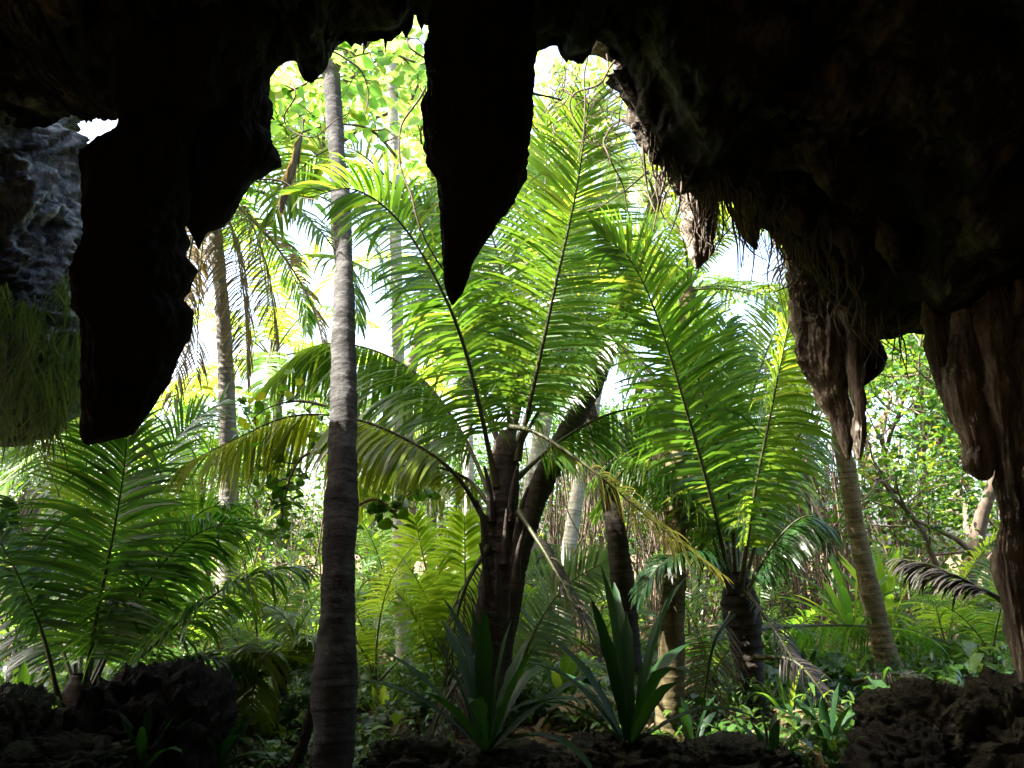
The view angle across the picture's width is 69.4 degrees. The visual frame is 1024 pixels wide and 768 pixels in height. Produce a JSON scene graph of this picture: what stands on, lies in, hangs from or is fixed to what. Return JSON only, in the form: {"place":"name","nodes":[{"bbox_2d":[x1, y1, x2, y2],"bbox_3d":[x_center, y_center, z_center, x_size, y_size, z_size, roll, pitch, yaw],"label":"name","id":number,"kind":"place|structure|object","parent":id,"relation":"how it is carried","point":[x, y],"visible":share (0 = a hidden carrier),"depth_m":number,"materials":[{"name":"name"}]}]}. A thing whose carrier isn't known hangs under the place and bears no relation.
{"place":"outdoors","nodes":[
{"label":"outdoors","id":0,"kind":"place"},
{"bbox_2d":[0,25,999,554],"label":"sky","id":1,"kind":"structure","parent":0,"point":[374,339],"materials":[{"name":"white"}]},
{"bbox_2d":[0,555,1008,767],"bbox_3d":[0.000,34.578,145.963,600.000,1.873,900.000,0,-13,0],"label":"ground","id":2,"kind":"structure","parent":0,"point":[556,728],"depth_m":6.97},
{"bbox_2d":[0,681,67,750],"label":"boulder","id":3,"kind":"object","parent":2,"relation":"on","point":[28,713],"visible":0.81,"depth_m":5.11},
{"bbox_2d":[0,428,147,632],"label":"shrub","id":4,"kind":"object","parent":2,"relation":"on","point":[18,494],"visible":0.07,"depth_m":14.29,"materials":[{"name":"green plant"}]},
{"bbox_2d":[0,728,150,767],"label":"boulder","id":5,"kind":"object","parent":2,"relation":"on","point":[64,749],"visible":0.92,"depth_m":4.84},
{"bbox_2d":[98,706,194,767],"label":"bird nest fern","id":6,"kind":"object","parent":5,"relation":"on","point":[141,740],"visible":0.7,"depth_m":4.99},
{"bbox_2d":[0,503,208,688],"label":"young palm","id":7,"kind":"object","parent":2,"relation":"on","point":[2,632],"visible":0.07,"depth_m":8.47,"materials":[{"name":"green plant"}]},
{"bbox_2d":[0,320,255,584],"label":"palm tree","id":8,"kind":"object","parent":2,"relation":"on","point":[3,488],"visible":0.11,"depth_m":14.49,"materials":[{"name":"green plant"}]},
{"bbox_2d":[62,657,239,767],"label":"boulder","id":9,"kind":"object","parent":2,"relation":"on","point":[180,688],"visible":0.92,"depth_m":5.31,"materials":[{"name":"stone"}]},
{"bbox_2d":[203,709,265,767],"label":"bird nest fern","id":10,"kind":"object","parent":9,"relation":"on","point":[225,748],"visible":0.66,"depth_m":5.51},
{"bbox_2d":[0,382,320,708],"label":"palm tree","id":11,"kind":"object","parent":2,"relation":"on","point":[122,617],"visible":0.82,"depth_m":6.88,"materials":[{"name":"green plant"}]},
{"bbox_2d":[83,511,304,673],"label":"young palm","id":12,"kind":"object","parent":2,"relation":"on","point":[196,630],"visible":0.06,"depth_m":9.84,"materials":[{"name":"green plant"}]},
{"bbox_2d":[133,387,294,568],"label":"broadleaf tree","id":13,"kind":"object","parent":2,"relation":"on","point":[202,445],"visible":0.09,"depth_m":17.09,"materials":[{"name":"green plant"}]},
{"bbox_2d":[115,63,386,667],"bbox_3d":[-4.816,-1.203,11.134,5.273,10.860,6.343,9,-16,-34],"label":"palm tree","id":14,"kind":"object","parent":2,"relation":"on","point":[218,243],"visible":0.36,"depth_m":10.73,"materials":[{"name":"green plant"}]},
{"bbox_2d":[164,426,366,636],"bbox_3d":[-4.722,2.904,14.264,4.371,4.242,3.809,0,-13,-1],"label":"shrub","id":15,"kind":"object","parent":2,"relation":"on","point":[261,501],"visible":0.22,"depth_m":14.10,"materials":[{"name":"green plant"}]},
{"bbox_2d":[149,205,387,614],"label":"palm tree","id":16,"kind":"object","parent":2,"relation":"on","point":[271,365],"visible":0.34,"depth_m":16.36,"materials":[{"name":"green plant"}]},
{"bbox_2d":[146,530,402,698],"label":"young palm","id":17,"kind":"object","parent":2,"relation":"on","point":[291,556],"visible":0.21,"depth_m":8.06,"materials":[{"name":"green plant"}]},
{"bbox_2d":[197,589,362,742],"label":"young palm","id":18,"kind":"object","parent":2,"relation":"on","point":[255,658],"visible":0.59,"depth_m":6.70,"materials":[{"name":"green plant"}]},
{"bbox_2d":[287,695,312,767],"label":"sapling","id":19,"kind":"object","parent":2,"relation":"on","point":[298,756],"visible":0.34,"depth_m":5.42,"materials":[{"name":"brown plant"}]},
{"bbox_2d":[191,545,423,667],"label":"young palm","id":20,"kind":"object","parent":2,"relation":"on","point":[368,561],"visible":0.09,"depth_m":11.13,"materials":[{"name":"green plant"}]},
{"bbox_2d":[243,395,391,568],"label":"broadleaf tree","id":21,"kind":"object","parent":2,"relation":"on","point":[318,506],"visible":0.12,"depth_m":18.14,"materials":[{"name":"green plant"}]},
{"bbox_2d":[309,47,358,767],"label":"palm tree","id":22,"kind":"object","parent":2,"relation":"on","point":[333,707],"visible":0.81,"depth_m":5.67,"materials":[{"name":"grey plant"}]},
{"bbox_2d":[269,49,386,155],"bbox_3d":[-2.735,-3.605,8.742,2.410,2.119,1.473,-1,-13,4],"label":"leafy bough","id":23,"kind":"object","parent":22,"relation":"attached to","point":[279,89],"visible":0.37,"depth_m":8.92,"materials":[{"name":"green plant"}]},
{"bbox_2d":[270,84,424,215],"bbox_3d":[-2.146,-2.971,9.761,2.095,1.824,1.403,0,-13,0],"label":"leafy bough","id":24,"kind":"object","parent":22,"relation":"attached to","point":[362,123],"visible":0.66,"depth_m":9.60,"materials":[{"name":"green plant"}]},
{"bbox_2d":[329,16,427,125],"bbox_3d":[-1.365,-3.749,8.464,2.142,1.423,1.114,4,-14,-17],"label":"leafy bough","id":25,"kind":"object","parent":22,"relation":"attached to","point":[395,49],"visible":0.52,"depth_m":8.36,"materials":[{"name":"green plant"}]},
{"bbox_2d":[271,15,427,418],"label":"broadleaf tree","id":26,"kind":"object","parent":2,"relation":"on","point":[404,95],"visible":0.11,"depth_m":12.42,"materials":[{"name":"green plant"}]},
{"bbox_2d":[282,462,444,626],"bbox_3d":[-2.556,3.165,14.678,3.934,3.818,3.428,-5,-14,21],"label":"shrub","id":27,"kind":"object","parent":2,"relation":"on","point":[373,527],"visible":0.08,"depth_m":14.36,"materials":[{"name":"green plant"}]},
{"bbox_2d":[268,539,469,710],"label":"young palm","id":28,"kind":"object","parent":2,"relation":"on","point":[369,657],"visible":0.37,"depth_m":8.52,"materials":[{"name":"green plant"}]},
{"bbox_2d":[310,509,470,651],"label":"young palm","id":29,"kind":"object","parent":2,"relation":"on","point":[376,538],"visible":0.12,"depth_m":12.41,"materials":[{"name":"green plant"}]},
{"bbox_2d":[386,25,426,679],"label":"palm tree","id":30,"kind":"object","parent":2,"relation":"on","point":[392,144],"visible":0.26,"depth_m":10.89,"materials":[{"name":"grey plant"}]},
{"bbox_2d":[290,298,528,593],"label":"palm tree","id":31,"kind":"object","parent":2,"relation":"on","point":[439,387],"visible":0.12,"depth_m":18.05,"materials":[{"name":"green plant"}]},
{"bbox_2d":[358,732,471,767],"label":"boulder","id":32,"kind":"object","parent":2,"relation":"on","point":[430,750],"visible":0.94,"depth_m":5.05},
{"bbox_2d":[306,232,530,561],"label":"palm tree","id":33,"kind":"object","parent":2,"relation":"on","point":[469,473],"visible":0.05,"depth_m":14.38,"materials":[{"name":"green plant"}]},
{"bbox_2d":[163,77,732,741],"bbox_3d":[-0.175,-0.056,7.680,5.940,7.369,3.229,0,-13,0],"label":"palm tree","id":34,"kind":"object","parent":2,"relation":"on","point":[513,339],"visible":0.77,"depth_m":7.05,"materials":[{"name":"green plant"}]},
{"bbox_2d":[200,366,329,440],"bbox_3d":[-2.550,0.220,7.795,1.398,0.828,0.764,7,-15,-26],"label":"leafy bough","id":35,"kind":"object","parent":34,"relation":"attached to","point":[290,396],"visible":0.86,"depth_m":7.84,"materials":[{"name":"green plant"}]},
{"bbox_2d":[251,405,329,539],"bbox_3d":[-1.963,0.787,6.724,0.874,1.248,0.788,0,-13,0],"label":"leafy bough","id":36,"kind":"object","parent":34,"relation":"attached to","point":[277,486],"visible":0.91,"depth_m":6.58,"materials":[{"name":"green plant"}]},
{"bbox_2d":[278,119,304,216],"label":"fallen frond","id":37,"kind":"object","parent":34,"relation":"hanging from","point":[290,173],"visible":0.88,"depth_m":7.22,"materials":[{"name":"brown plant"}]},
{"bbox_2d":[358,457,441,529],"bbox_3d":[-1.193,1.050,7.063,0.944,0.692,0.531,-3,-13,13],"label":"leafy bough","id":38,"kind":"object","parent":34,"relation":"attached to","point":[370,500],"visible":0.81,"depth_m":7.08,"materials":[{"name":"green plant"}]},
{"bbox_2d":[355,507,580,693],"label":"young palm","id":39,"kind":"object","parent":2,"relation":"on","point":[438,588],"visible":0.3,"depth_m":8.99,"materials":[{"name":"green plant"}]},
{"bbox_2d":[350,598,597,767],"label":"bird nest fern","id":40,"kind":"object","parent":2,"relation":"on","point":[476,673],"visible":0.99,"depth_m":5.13,"materials":[{"name":"plant"}]},
{"bbox_2d":[355,22,603,578],"bbox_3d":[-1.535,-1.769,15.032,5.328,13.692,5.234,8,-15,-32],"label":"broadleaf tree","id":41,"kind":"object","parent":2,"relation":"on","point":[422,167],"visible":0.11,"depth_m":15.04,"materials":[{"name":"green plant"}]},
{"bbox_2d":[421,439,551,619],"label":"tree","id":42,"kind":"object","parent":2,"relation":"on","point":[479,452],"visible":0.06,"depth_m":16.32,"materials":[{"name":"green plant"}]},
{"bbox_2d":[0,358,999,661],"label":"root thicket","id":43,"kind":"object","parent":2,"relation":"on","point":[796,580],"visible":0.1,"depth_m":12.95,"materials":[{"name":"brown plant"}]},
{"bbox_2d":[450,738,552,767],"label":"boulder","id":44,"kind":"object","parent":2,"relation":"on","point":[519,753],"visible":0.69,"depth_m":5.09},
{"bbox_2d":[0,564,1014,767],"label":"undergrowth","id":45,"kind":"object","parent":2,"relation":"on","point":[953,669],"visible":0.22,"depth_m":7.27,"materials":[{"name":"green plant"}]},
{"bbox_2d":[446,534,631,698],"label":"young palm","id":46,"kind":"object","parent":2,"relation":"on","point":[531,606],"visible":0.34,"depth_m":8.24,"materials":[{"name":"green plant"}]},
{"bbox_2d":[437,176,665,695],"bbox_3d":[1.024,0.430,9.537,3.756,7.046,3.085,11,-17,-40],"label":"palm tree","id":47,"kind":"object","parent":2,"relation":"on","point":[622,578],"visible":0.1,"depth_m":8.15,"materials":[{"name":"green plant"}]},
{"bbox_2d":[444,211,661,666],"bbox_3d":[1.111,0.954,11.235,2.756,7.230,4.033,-11,-17,39],"label":"palm tree","id":48,"kind":"object","parent":2,"relation":"on","point":[535,452],"visible":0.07,"depth_m":10.98,"materials":[{"name":"green plant"}]},
{"bbox_2d":[527,653,603,695],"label":"leafy plant","id":49,"kind":"object","parent":2,"relation":"on","point":[555,680],"visible":0.51,"depth_m":7.83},
{"bbox_2d":[517,49,667,609],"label":"broadleaf tree","id":50,"kind":"object","parent":2,"relation":"on","point":[592,76],"visible":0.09,"depth_m":16.77,"materials":[{"name":"green plant"}]},
{"bbox_2d":[541,389,663,610],"bbox_3d":[1.534,2.895,16.819,4.714,5.324,5.110,-10,-17,38],"label":"shrub","id":51,"kind":"object","parent":2,"relation":"on","point":[604,529],"visible":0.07,"depth_m":16.71,"materials":[{"name":"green plant"}]},
{"bbox_2d":[539,543,685,669],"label":"young palm","id":52,"kind":"object","parent":2,"relation":"on","point":[605,617],"visible":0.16,"depth_m":10.84,"materials":[{"name":"green plant"}]},
{"bbox_2d":[547,730,694,767],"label":"boulder","id":53,"kind":"object","parent":2,"relation":"on","point":[604,749],"visible":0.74,"depth_m":4.99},
{"bbox_2d":[506,564,758,742],"bbox_3d":[0.851,1.929,5.333,1.683,1.236,1.675,-7,-15,29],"label":"bird nest fern","id":54,"kind":"object","parent":53,"relation":"on","point":[618,655],"visible":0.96,"depth_m":5.19,"materials":[{"name":"plant"}]},
{"bbox_2d":[507,246,750,644],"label":"palm tree","id":55,"kind":"object","parent":2,"relation":"on","point":[570,536],"visible":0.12,"depth_m":12.78,"materials":[{"name":"green plant"}]},
{"bbox_2d":[502,105,769,682],"bbox_3d":[1.946,-0.231,9.779,5.024,8.537,4.626,0,-13,0],"label":"palm tree","id":56,"kind":"object","parent":2,"relation":"on","point":[541,487],"visible":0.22,"depth_m":8.00,"materials":[{"name":"green plant"}]},
{"bbox_2d":[544,173,788,738],"bbox_3d":[2.142,0.326,8.729,3.644,7.021,3.858,0,-13,0],"label":"palm tree","id":57,"kind":"object","parent":2,"relation":"on","point":[671,635],"visible":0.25,"depth_m":6.98,"materials":[{"name":"green plant"}]},
{"bbox_2d":[653,696,716,738],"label":"bird nest fern","id":58,"kind":"object","parent":2,"relation":"on","point":[686,722],"visible":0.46,"depth_m":6.29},
{"bbox_2d":[614,270,787,609],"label":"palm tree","id":59,"kind":"object","parent":2,"relation":"on","point":[705,282],"visible":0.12,"depth_m":17.46,"materials":[{"name":"green plant"}]},
{"bbox_2d":[634,554,821,694],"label":"young palm","id":60,"kind":"object","parent":2,"relation":"on","point":[691,609],"visible":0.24,"depth_m":8.60,"materials":[{"name":"green plant"}]},
{"bbox_2d":[648,475,828,632],"bbox_3d":[4.400,2.988,13.907,3.428,3.818,3.934,2,-13,-10],"label":"shrub","id":61,"kind":"object","parent":2,"relation":"on","point":[765,603],"visible":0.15,"depth_m":13.07,"materials":[{"name":"green plant"}]},
{"bbox_2d":[682,730,803,767],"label":"boulder","id":62,"kind":"object","parent":2,"relation":"on","point":[721,749],"visible":0.88,"depth_m":5.05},
{"bbox_2d":[741,706,808,751],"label":"bird nest fern","id":63,"kind":"object","parent":2,"relation":"on","point":[772,736],"visible":0.41,"depth_m":5.22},
{"bbox_2d":[572,204,981,729],"bbox_3d":[3.126,0.891,7.946,5.176,5.480,3.378,0,-13,0],"label":"palm tree","id":64,"kind":"object","parent":2,"relation":"on","point":[733,436],"visible":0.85,"depth_m":7.11,"materials":[{"name":"green plant"}]},
{"bbox_2d":[752,664,826,723],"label":"bird nest fern","id":65,"kind":"object","parent":2,"relation":"on","point":[790,691],"visible":0.49,"depth_m":6.56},
{"bbox_2d":[695,546,898,664],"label":"young palm","id":66,"kind":"object","parent":2,"relation":"on","point":[759,596],"visible":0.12,"depth_m":9.84,"materials":[{"name":"green plant"}]},
{"bbox_2d":[753,652,846,716],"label":"fallen frond","id":67,"kind":"object","parent":2,"relation":"on","point":[797,662],"visible":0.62,"depth_m":6.40,"materials":[{"name":"brown plant"}]},
{"bbox_2d":[769,684,857,752],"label":"bird nest fern","id":68,"kind":"object","parent":2,"relation":"on","point":[842,722],"visible":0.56,"depth_m":5.54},
{"bbox_2d":[708,292,953,627],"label":"broadleaf tree","id":69,"kind":"object","parent":2,"relation":"on","point":[864,503],"visible":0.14,"depth_m":13.27,"materials":[{"name":"green plant"}]},
{"bbox_2d":[769,239,903,670],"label":"palm tree","id":70,"kind":"object","parent":2,"relation":"on","point":[883,644],"visible":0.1,"depth_m":8.48,"materials":[{"name":"brown plant"}]},
{"bbox_2d":[777,550,946,652],"bbox_3d":[4.055,2.585,9.050,1.671,1.211,1.637,0,-13,0],"label":"bird nest fern","id":71,"kind":"object","parent":2,"relation":"on","point":[842,609],"visible":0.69,"depth_m":8.95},
{"bbox_2d":[851,686,900,731],"bbox_3d":[2.783,2.436,5.186,0.722,0.586,0.638,0,-13,0],"label":"boulder","id":72,"kind":"object","parent":2,"relation":"on","point":[869,705],"visible":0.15,"depth_m":5.14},
{"bbox_2d":[754,296,998,614],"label":"broadleaf tree","id":73,"kind":"object","parent":2,"relation":"on","point":[873,394],"visible":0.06,"depth_m":15.68,"materials":[{"name":"green plant"}]},
{"bbox_2d":[829,544,931,626],"bbox_3d":[4.659,2.621,9.562,1.211,1.080,1.423,6,-14,-24],"label":"bird nest fern","id":74,"kind":"object","parent":2,"relation":"on","point":[888,585],"visible":0.44,"depth_m":9.35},
{"bbox_2d":[830,334,959,594],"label":"broadleaf tree","id":75,"kind":"object","parent":2,"relation":"on","point":[919,448],"visible":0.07,"depth_m":15.07,"materials":[{"name":"green plant"}]},
{"bbox_2d":[812,341,999,640],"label":"broadleaf tree","id":76,"kind":"object","parent":2,"relation":"on","point":[975,537],"visible":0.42,"depth_m":10.82,"materials":[{"name":"green plant"}]},
{"bbox_2d":[812,417,1002,636],"bbox_3d":[6.981,2.370,11.867,3.428,3.818,3.934,-1,-13,5],"label":"shrub","id":77,"kind":"object","parent":2,"relation":"on","point":[929,469],"visible":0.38,"depth_m":12.03,"materials":[{"name":"green plant"}]},
{"bbox_2d":[838,717,987,767],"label":"boulder","id":78,"kind":"object","parent":2,"relation":"on","point":[875,747],"visible":0.59,"depth_m":4.80,"materials":[{"name":"stone"}]},
{"bbox_2d":[821,528,1008,665],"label":"young palm","id":79,"kind":"object","parent":2,"relation":"on","point":[928,615],"visible":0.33,"depth_m":9.88,"materials":[{"name":"green plant"}]},
{"bbox_2d":[876,336,963,471],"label":"broadleaf tree","id":80,"kind":"object","parent":2,"relation":"on","point":[953,434],"visible":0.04,"depth_m":13.05,"materials":[{"name":"green plant"}]},
{"bbox_2d":[868,342,994,589],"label":"broadleaf tree","id":81,"kind":"object","parent":2,"relation":"on","point":[903,446],"visible":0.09,"depth_m":20.37,"materials":[{"name":"green plant"}]},
{"bbox_2d":[865,333,998,534],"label":"broadleaf tree","id":82,"kind":"object","parent":2,"relation":"on","point":[901,376],"visible":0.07,"depth_m":13.45,"materials":[{"name":"green plant"}]},
{"bbox_2d":[872,677,1023,767],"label":"boulder","id":83,"kind":"object","parent":2,"relation":"on","point":[970,714],"visible":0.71,"depth_m":4.88,"materials":[{"name":"stone"}]},
{"bbox_2d":[894,537,1012,670],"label":"young palm","id":84,"kind":"object","parent":2,"relation":"on","point":[994,634],"visible":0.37,"depth_m":9.01,"materials":[{"name":"green plant"}]},
{"bbox_2d":[945,279,1020,456],"bbox_3d":[4.666,0.339,5.724,3.260,5.947,2.116,0,-13,0],"label":"rock column","id":85,"kind":"object","parent":2,"relation":"on","point":[948,317],"visible":0.01,"depth_m":6.04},
{"bbox_2d":[972,284,1023,682],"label":"flowstone rib","id":86,"kind":"object","parent":85,"relation":"attached to","point":[994,328],"visible":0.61,"depth_m":5.22,"materials":[{"name":"stone"}]},
{"bbox_2d":[1010,276,1023,519],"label":"flowstone rib","id":87,"kind":"object","parent":85,"relation":"attached to","point":[1017,301],"visible":0.3,"depth_m":5.34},
{"bbox_2d":[958,664,1023,747],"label":"boulder","id":88,"kind":"object","parent":2,"relation":"on","point":[1008,688],"visible":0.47,"depth_m":4.80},
{"bbox_2d":[0,0,1023,339],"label":"cave roof","id":89,"kind":"structure","parent":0,"point":[934,88],"depth_m":5.05,"materials":[{"name":"stone"}]},
{"bbox_2d":[0,109,90,446],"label":"limestone outcrop","id":90,"kind":"object","parent":89,"relation":"attached to","point":[41,227],"visible":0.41,"depth_m":7.39,"materials":[{"name":"stone"}]},
{"bbox_2d":[0,273,80,474],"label":"hanging moss","id":91,"kind":"object","parent":90,"relation":"hanging from","point":[27,374],"visible":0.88,"depth_m":6.70,"materials":[{"name":"green plant"}]},
{"bbox_2d":[68,0,281,444],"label":"stalactite","id":92,"kind":"object","parent":89,"relation":"hanging from","point":[133,271],"visible":0.99,"depth_m":4.60},
{"bbox_2d":[187,28,282,249],"bbox_3d":[-2.164,-1.960,5.276,1.231,2.147,0.935,0,-13,0],"label":"stalactite","id":93,"kind":"object","parent":89,"relation":"hanging from","point":[236,154],"visible":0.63,"depth_m":5.03},
{"bbox_2d":[420,0,537,304],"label":"stalactite","id":94,"kind":"object","parent":89,"relation":"hanging from","point":[477,103],"visible":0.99,"depth_m":4.92},
{"bbox_2d":[605,66,660,164],"bbox_3d":[1.159,-2.113,5.945,0.772,0.740,0.573,-5,-14,20],"label":"dripstone spike","id":95,"kind":"object","parent":89,"relation":"attached to","point":[618,80],"visible":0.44,"depth_m":5.91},
{"bbox_2d":[590,42,743,201],"bbox_3d":[1.690,-2.521,6.723,2.404,1.745,1.336,0,-13,0],"label":"rock ledge","id":96,"kind":"object","parent":89,"relation":"attached to","point":[599,50],"depth_m":7.15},
{"bbox_2d":[530,43,665,209],"bbox_3d":[0.889,-2.499,6.575,1.621,1.846,1.396,0,-13,0],"label":"twig tangle","id":97,"kind":"object","parent":96,"relation":"attached to","point":[576,96],"visible":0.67,"depth_m":6.59,"materials":[{"name":"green plant"}]},
{"bbox_2d":[677,181,718,268],"bbox_3d":[1.662,-1.628,6.564,0.450,1.318,0.415,0,-13,0],"label":"stalactite","id":98,"kind":"object","parent":89,"relation":"hanging from","point":[697,258],"visible":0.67,"depth_m":6.38},
{"bbox_2d":[634,123,915,379],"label":"hanging roots","id":99,"kind":"object","parent":89,"relation":"hanging from","point":[803,253],"visible":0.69,"depth_m":6.01,"materials":[{"name":"brown plant"}]},
{"bbox_2d":[745,169,829,237],"bbox_3d":[2.435,-1.608,6.106,1.386,0.862,0.944,4,-14,-18],"label":"dripstone spike","id":100,"kind":"object","parent":89,"relation":"attached to","point":[805,205],"visible":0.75,"depth_m":5.99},
{"bbox_2d":[784,250,853,459],"bbox_3d":[2.860,-0.617,6.577,1.051,2.589,0.848,4,-14,-17],"label":"stalactite","id":101,"kind":"object","parent":89,"relation":"hanging from","point":[818,351],"visible":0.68,"depth_m":6.38},
{"bbox_2d":[812,195,875,266],"bbox_3d":[2.790,-1.356,6.124,1.107,0.883,1.019,10,-16,-36],"label":"dripstone spike","id":102,"kind":"object","parent":89,"relation":"attached to","point":[850,242],"visible":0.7,"depth_m":5.97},
{"bbox_2d":[831,304,869,459],"bbox_3d":[2.937,-0.543,6.402,0.388,2.411,0.341,0,-13,0],"label":"stalactite","id":103,"kind":"object","parent":89,"relation":"hanging from","point":[855,367],"visible":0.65,"depth_m":6.25},
{"bbox_2d":[864,338,886,385],"bbox_3d":[3.134,-0.374,6.599,0.379,0.816,0.208,0,-13,0],"label":"stalactite","id":104,"kind":"object","parent":89,"relation":"hanging from","point":[873,371],"visible":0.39,"depth_m":6.49},
{"bbox_2d":[872,204,916,275],"bbox_3d":[3.034,-1.298,5.881,0.886,1.003,0.643,7,-15,-27],"label":"dripstone spike","id":105,"kind":"object","parent":89,"relation":"attached to","point":[895,239],"visible":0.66,"depth_m":5.66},
{"bbox_2d":[920,301,952,424],"bbox_3d":[3.218,-0.625,5.684,0.290,2.000,0.183,0,-13,0],"label":"flowstone rib","id":106,"kind":"object","parent":89,"relation":"attached to","point":[936,338],"visible":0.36,"depth_m":5.56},
{"bbox_2d":[940,305,995,480],"bbox_3d":[3.350,-0.405,5.546,0.359,2.257,0.259,0,-13,0],"label":"flowstone rib","id":107,"kind":"object","parent":89,"relation":"attached to","point":[964,403],"visible":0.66,"depth_m":5.34,"materials":[{"name":"stone"}]},
{"bbox_2d":[885,558,999,610],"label":"frond","id":108,"kind":"object","parent":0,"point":[911,569],"visible":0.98,"depth_m":6.12,"materials":[{"name":"brown plant"}]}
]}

